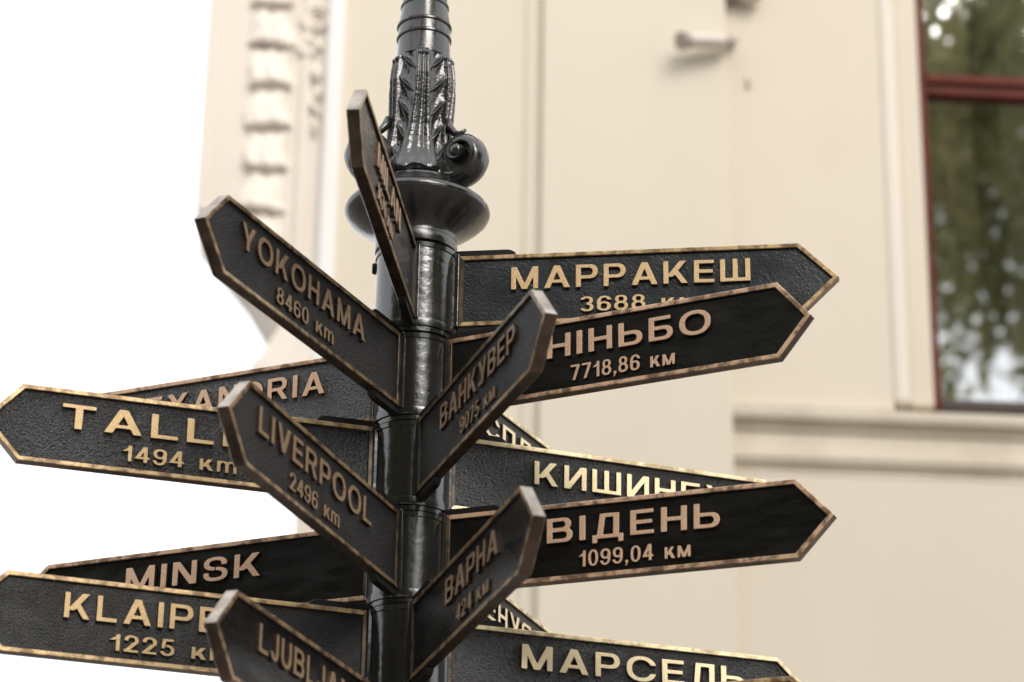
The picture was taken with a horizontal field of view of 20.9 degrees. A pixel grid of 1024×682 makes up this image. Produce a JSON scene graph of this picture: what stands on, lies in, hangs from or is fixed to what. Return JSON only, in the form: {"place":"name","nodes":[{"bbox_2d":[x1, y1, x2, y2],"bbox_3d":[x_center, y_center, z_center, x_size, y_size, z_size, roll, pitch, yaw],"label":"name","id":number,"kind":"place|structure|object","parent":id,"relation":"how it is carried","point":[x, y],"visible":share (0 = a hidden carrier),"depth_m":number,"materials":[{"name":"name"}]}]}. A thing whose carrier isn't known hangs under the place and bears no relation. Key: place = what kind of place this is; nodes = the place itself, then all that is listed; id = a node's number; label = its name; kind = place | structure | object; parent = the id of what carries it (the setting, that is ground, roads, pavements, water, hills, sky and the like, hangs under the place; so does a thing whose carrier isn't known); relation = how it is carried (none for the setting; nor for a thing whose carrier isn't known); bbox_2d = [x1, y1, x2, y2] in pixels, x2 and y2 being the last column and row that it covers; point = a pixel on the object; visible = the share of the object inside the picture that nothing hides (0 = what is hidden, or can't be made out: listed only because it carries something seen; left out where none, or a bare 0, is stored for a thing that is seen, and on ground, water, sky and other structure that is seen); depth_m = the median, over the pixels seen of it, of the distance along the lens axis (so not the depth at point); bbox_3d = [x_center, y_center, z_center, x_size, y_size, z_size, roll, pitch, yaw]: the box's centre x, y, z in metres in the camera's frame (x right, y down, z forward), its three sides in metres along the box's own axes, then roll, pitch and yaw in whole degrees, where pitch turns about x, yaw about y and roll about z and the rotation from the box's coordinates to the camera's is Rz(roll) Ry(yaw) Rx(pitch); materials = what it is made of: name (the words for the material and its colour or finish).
{"place":"outdoors","nodes":[
{"label":"outdoors","id":0,"kind":"place"},
{"bbox_2d":[0,0,295,681],"label":"sky","id":1,"kind":"structure","parent":0,"point":[107,285],"materials":[{"name":"white"}]},
{"bbox_3d":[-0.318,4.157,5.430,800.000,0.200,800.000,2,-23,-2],"label":"ground","id":2,"kind":"structure","parent":0,"visible":0},
{"bbox_2d":[344,0,489,681],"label":"signpost","id":3,"kind":"object","parent":2,"relation":"on","point":[438,169],"visible":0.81,"depth_m":7.20,"materials":[{"name":"black metal"}]},
{"bbox_2d":[0,570,371,676],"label":"direction sign","id":4,"kind":"object","parent":3,"relation":"attached to","point":[65,618],"visible":0.73,"depth_m":6.67,"materials":[{"name":"brown metal"}]},
{"bbox_2d":[0,384,378,492],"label":"direction sign","id":5,"kind":"object","parent":3,"relation":"attached to","point":[69,429],"visible":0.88,"depth_m":6.87,"materials":[{"name":"brown metal"}]},
{"bbox_2d":[40,531,367,603],"bbox_3d":[-0.831,0.633,7.189,1.072,0.236,0.047,-9,-25,21],"label":"direction sign","id":6,"kind":"object","parent":3,"relation":"attached to","point":[306,567],"visible":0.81,"depth_m":7.13,"materials":[{"name":"brown metal"}]},
{"bbox_2d":[103,358,373,420],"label":"direction sign","id":7,"kind":"object","parent":3,"relation":"attached to","point":[314,389],"visible":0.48,"depth_m":7.29,"materials":[{"name":"brown metal"}]},
{"bbox_2d":[204,590,377,681],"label":"direction sign","id":8,"kind":"object","parent":3,"relation":"attached to","point":[249,639],"visible":1,"depth_m":6.05,"materials":[{"name":"brown metal"}]},
{"bbox_2d":[194,194,405,414],"bbox_3d":[-0.496,-0.096,6.670,0.047,0.236,0.996,-9,-25,23],"label":"direction sign","id":9,"kind":"object","parent":3,"relation":"attached to","point":[260,265],"visible":1,"depth_m":6.64,"materials":[{"name":"brown metal"}]},
{"bbox_2d":[217,381,403,595],"bbox_3d":[-0.457,0.334,6.452,0.048,0.236,1.022,-7,-24,18],"label":"direction sign","id":10,"kind":"object","parent":3,"relation":"attached to","point":[281,456],"visible":1,"depth_m":6.42,"materials":[{"name":"brown metal"}]},
{"bbox_2d":[346,89,420,323],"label":"direction sign","id":11,"kind":"object","parent":3,"relation":"attached to","point":[379,191],"visible":1,"depth_m":6.66,"materials":[{"name":"brown metal"}]},
{"bbox_2d":[405,486,545,681],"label":"direction sign","id":12,"kind":"object","parent":3,"relation":"attached to","point":[484,573],"visible":1,"depth_m":6.32,"materials":[{"name":"brown metal"}]},
{"bbox_2d":[412,289,557,500],"bbox_3d":[-0.071,0.119,6.566,0.047,0.236,0.976,8,-24,-17],"label":"direction sign","id":13,"kind":"object","parent":3,"relation":"attached to","point":[486,387],"visible":1,"depth_m":6.53,"materials":[{"name":"brown metal"}]},
{"bbox_2d":[484,412,553,449],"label":"direction sign","id":14,"kind":"object","parent":3,"relation":"attached to","point":[508,429],"visible":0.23,"depth_m":7.63,"materials":[{"name":"brown metal"}]},
{"bbox_2d":[486,597,551,632],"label":"direction sign","id":15,"kind":"object","parent":3,"relation":"attached to","point":[508,612],"visible":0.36,"depth_m":7.59,"materials":[{"name":"brown metal"}]},
{"bbox_2d":[449,434,766,508],"bbox_3d":[0.293,0.410,7.240,1.006,0.236,0.047,9,-24,-18],"label":"direction sign","id":16,"kind":"object","parent":3,"relation":"attached to","point":[485,470],"visible":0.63,"depth_m":7.18,"materials":[{"name":"brown metal"}]},
{"bbox_2d":[444,619,800,681],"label":"direction sign","id":17,"kind":"object","parent":3,"relation":"attached to","point":[485,650],"visible":0.98,"depth_m":7.00,"materials":[{"name":"brown metal"}]},
{"bbox_2d":[442,283,813,405],"bbox_3d":[0.274,0.020,6.921,1.004,0.236,0.048,-10,-25,23],"label":"direction sign","id":18,"kind":"object","parent":3,"relation":"attached to","point":[765,324],"visible":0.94,"depth_m":6.87,"materials":[{"name":"brown metal"}]},
{"bbox_2d":[440,479,836,587],"bbox_3d":[0.294,0.479,6.785,1.014,0.236,0.047,-7,-24,18],"label":"direction sign","id":19,"kind":"object","parent":3,"relation":"attached to","point":[764,523],"visible":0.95,"depth_m":6.75,"materials":[{"name":"brown metal"}]},
{"bbox_2d":[453,243,838,332],"bbox_3d":[0.340,-0.140,7.181,1.006,0.236,0.048,-2,-23,7],"label":"direction sign","id":20,"kind":"object","parent":3,"relation":"attached to","point":[492,288],"visible":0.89,"depth_m":7.18,"materials":[{"name":"brown metal"}]},
{"bbox_2d":[726,676,797,681],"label":"direction sign","id":21,"kind":"object","parent":3,"relation":"attached to","point":[784,679],"visible":1,"depth_m":6.50,"materials":[{"name":"brown metal"}]},
{"bbox_2d":[196,0,1023,681],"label":"building","id":22,"kind":"structure","parent":2,"relation":"on","point":[870,152],"depth_m":18.05,"materials":[{"name":"beige paint"}]},
{"bbox_2d":[674,31,734,50],"bbox_3d":[1.328,-1.973,18.471,0.508,0.189,0.201,16,-27,-32],"label":"security camera","id":23,"kind":"object","parent":22,"relation":"attached to","point":[684,40],"visible":1,"depth_m":18.39,"materials":[{"name":"beige plastic"}]},
{"bbox_2d":[731,2,741,41],"bbox_3d":[1.518,-2.131,18.694,0.119,0.332,0.034,21,-30,-38],"label":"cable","id":24,"kind":"object","parent":22,"relation":"attached to","point":[739,36],"visible":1,"depth_m":18.66,"materials":[{"name":"beige plastic"}]},
{"bbox_2d":[726,0,759,3],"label":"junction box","id":25,"kind":"object","parent":22,"relation":"attached to","point":[742,1],"visible":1,"depth_m":18.71,"materials":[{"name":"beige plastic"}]},
{"bbox_2d":[746,75,750,87],"bbox_3d":[1.576,-1.729,18.539,0.032,0.104,0.085,3,-23,-6],"label":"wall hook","id":26,"kind":"object","parent":22,"relation":"attached to","point":[748,77],"depth_m":18.50,"materials":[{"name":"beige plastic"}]},
{"bbox_2d":[915,0,1023,415],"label":"window","id":27,"kind":"structure","parent":22,"relation":"in","point":[970,53],"depth_m":18.43,"materials":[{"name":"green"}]}
]}

